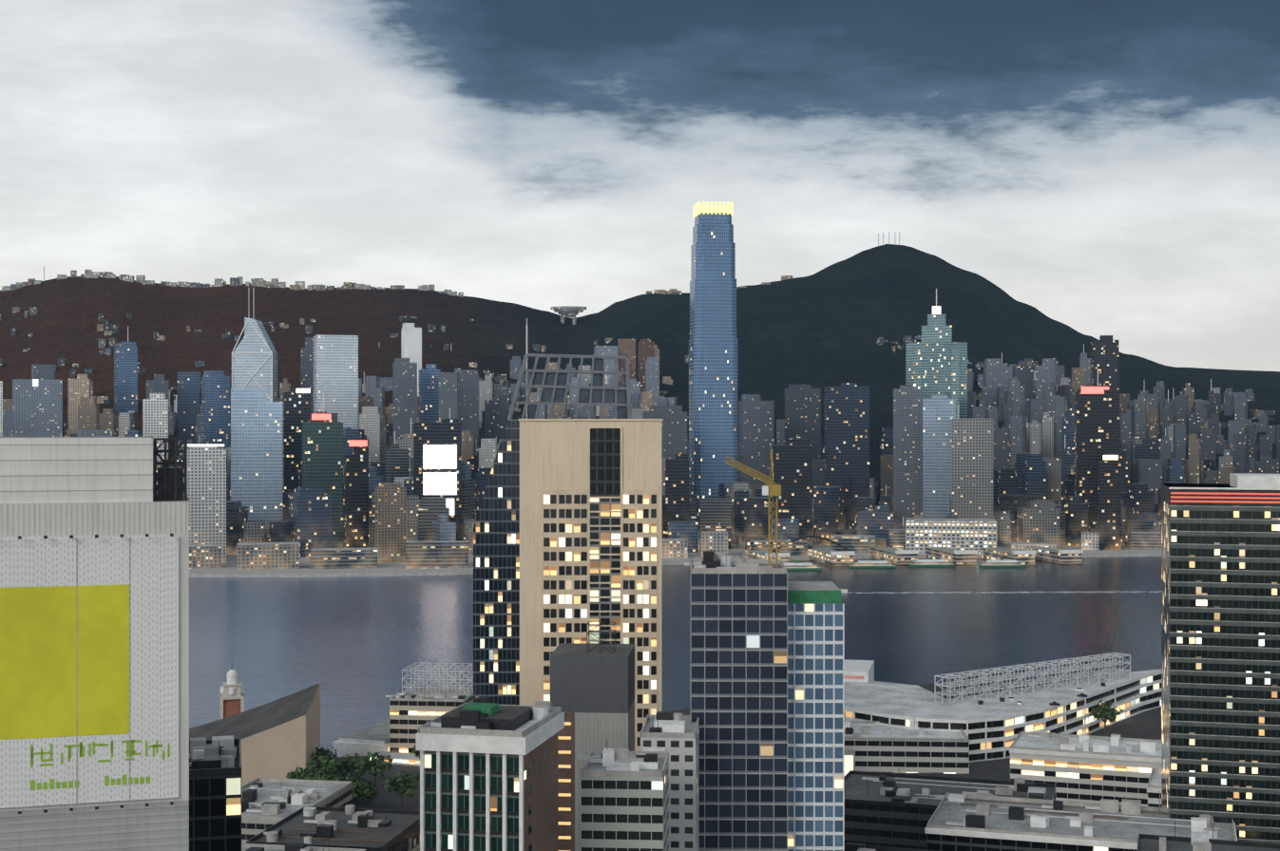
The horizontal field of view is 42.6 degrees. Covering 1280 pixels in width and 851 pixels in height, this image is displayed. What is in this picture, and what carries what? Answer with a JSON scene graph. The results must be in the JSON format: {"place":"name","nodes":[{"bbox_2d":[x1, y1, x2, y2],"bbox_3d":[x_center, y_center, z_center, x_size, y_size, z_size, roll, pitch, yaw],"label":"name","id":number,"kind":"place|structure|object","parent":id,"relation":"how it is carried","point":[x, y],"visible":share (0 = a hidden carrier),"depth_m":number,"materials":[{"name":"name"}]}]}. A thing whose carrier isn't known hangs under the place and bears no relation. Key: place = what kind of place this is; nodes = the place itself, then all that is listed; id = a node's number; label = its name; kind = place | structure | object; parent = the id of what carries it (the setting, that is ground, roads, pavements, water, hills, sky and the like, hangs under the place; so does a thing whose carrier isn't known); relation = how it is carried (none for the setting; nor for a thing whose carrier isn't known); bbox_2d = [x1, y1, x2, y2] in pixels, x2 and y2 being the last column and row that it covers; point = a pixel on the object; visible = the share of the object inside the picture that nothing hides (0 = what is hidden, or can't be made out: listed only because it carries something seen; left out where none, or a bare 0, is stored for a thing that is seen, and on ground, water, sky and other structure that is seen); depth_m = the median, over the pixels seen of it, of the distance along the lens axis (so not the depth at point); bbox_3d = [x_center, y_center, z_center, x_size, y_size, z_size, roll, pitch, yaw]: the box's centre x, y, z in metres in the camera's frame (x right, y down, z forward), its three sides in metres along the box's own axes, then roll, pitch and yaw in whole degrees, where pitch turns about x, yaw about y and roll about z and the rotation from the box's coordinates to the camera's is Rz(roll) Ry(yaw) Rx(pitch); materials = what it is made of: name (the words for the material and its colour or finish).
{"place":"outdoors","nodes":[
{"label":"outdoors","id":0,"kind":"place"},
{"bbox_2d":[0,244,1279,516],"bbox_3d":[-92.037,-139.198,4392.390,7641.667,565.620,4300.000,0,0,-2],"label":"mountains","id":1,"kind":"structure","parent":0,"point":[827,326],"depth_m":3166.18,"materials":[{"name":"plant"}]},
{"bbox_2d":[550,305,586,324],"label":"hilltop tower","id":2,"kind":"structure","parent":1,"relation":"on","point":[563,312],"depth_m":3359.66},
{"bbox_2d":[0,201,1279,570],"bbox_3d":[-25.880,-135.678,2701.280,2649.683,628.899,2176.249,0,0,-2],"label":"city skyline","id":3,"kind":"structure","parent":1,"relation":"on","point":[331,466],"depth_m":2040.78},
{"bbox_2d":[0,0,1279,371],"label":"sky","id":4,"kind":"structure","parent":0,"point":[1112,167],"materials":[{"name":"white"}]},
{"bbox_2d":[189,556,1161,757],"bbox_3d":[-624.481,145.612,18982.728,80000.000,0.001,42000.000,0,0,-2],"label":"harbour water","id":5,"kind":"structure","parent":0,"point":[353,646],"depth_m":1184.53,"materials":[{"name":"liquid"}]},
{"bbox_2d":[189,540,1161,577],"bbox_3d":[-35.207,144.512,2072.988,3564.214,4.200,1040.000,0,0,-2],"label":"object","id":6,"kind":"structure","parent":0,"point":[228,568],"depth_m":1624.96,"materials":[{"name":"concrete"}]},
{"bbox_2d":[331,684,1161,811],"bbox_3d":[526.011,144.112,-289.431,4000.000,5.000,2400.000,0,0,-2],"label":"ground","id":7,"kind":"structure","parent":0,"point":[1146,725],"depth_m":679.05,"materials":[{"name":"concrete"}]},
{"bbox_2d":[0,437,189,850],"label":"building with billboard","id":8,"kind":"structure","parent":7,"relation":"on","point":[94,643],"depth_m":246.82,"materials":[{"name":"metal"}]},
{"bbox_2d":[189,735,241,850],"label":"black office block","id":9,"kind":"structure","parent":7,"relation":"on","point":[215,793],"depth_m":292.39,"materials":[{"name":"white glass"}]},
{"bbox_2d":[189,660,320,786],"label":"cultural centre","id":10,"kind":"structure","parent":7,"relation":"on","point":[279,738],"depth_m":646.68,"materials":[{"name":"tile"}]},
{"bbox_2d":[241,719,420,850],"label":"roofs","id":11,"kind":"object","parent":7,"relation":"on","point":[295,815],"visible":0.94,"depth_m":497.70,"materials":[{"name":"concrete"}]},
{"bbox_2d":[385,663,473,753],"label":"harbour block","id":12,"kind":"structure","parent":7,"relation":"on","point":[413,709],"depth_m":701.67,"materials":[{"name":"white concrete"}]},
{"bbox_2d":[415,696,564,850],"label":"office building","id":13,"kind":"structure","parent":7,"relation":"on","point":[488,776],"depth_m":294.97,"materials":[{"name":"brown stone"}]},
{"bbox_2d":[473,318,630,705],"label":"skyscraper","id":14,"kind":"structure","parent":7,"relation":"on","point":[496,603],"depth_m":551.82,"materials":[{"name":"black glass"}]},
{"bbox_2d":[518,419,662,751],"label":"stone tower","id":15,"kind":"structure","parent":7,"relation":"on","point":[590,520],"depth_m":472.16,"materials":[{"name":"beige stone"}]},
{"bbox_2d":[550,621,699,850],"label":"buildings","id":16,"kind":"structure","parent":7,"relation":"on","point":[617,792],"depth_m":355.12,"materials":[{"name":"grey concrete"}]},
{"bbox_2d":[286,698,1123,810],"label":"waterfront trees","id":17,"kind":"object","parent":7,"relation":"on","point":[324,762],"visible":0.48,"depth_m":630.93,"materials":[{"name":"green plant"}]},
{"bbox_2d":[684,449,844,850],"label":"glass towers with crane","id":18,"kind":"structure","parent":7,"relation":"on","point":[767,673],"depth_m":373.51,"materials":[{"name":"glass"}]},
{"bbox_2d":[844,652,1161,773],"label":"cruise terminal","id":19,"kind":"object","parent":7,"relation":"on","point":[904,728],"visible":0.92,"depth_m":728.05,"materials":[{"name":"white paint"}]},
{"bbox_2d":[844,726,1279,850],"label":"low-rise buildings","id":20,"kind":"structure","parent":7,"relation":"on","point":[1059,792],"depth_m":480.77,"materials":[{"name":"concrete"}]},
{"bbox_2d":[1160,473,1279,844],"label":"office tower","id":21,"kind":"structure","parent":7,"relation":"on","point":[1220,653],"depth_m":444.70,"materials":[{"name":"glass"}]},
{"bbox_2d":[745,535,1161,593],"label":"ferry piers","id":22,"kind":"structure","parent":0,"point":[945,557],"depth_m":1706.56,"materials":[{"name":"white concrete"}]}
]}

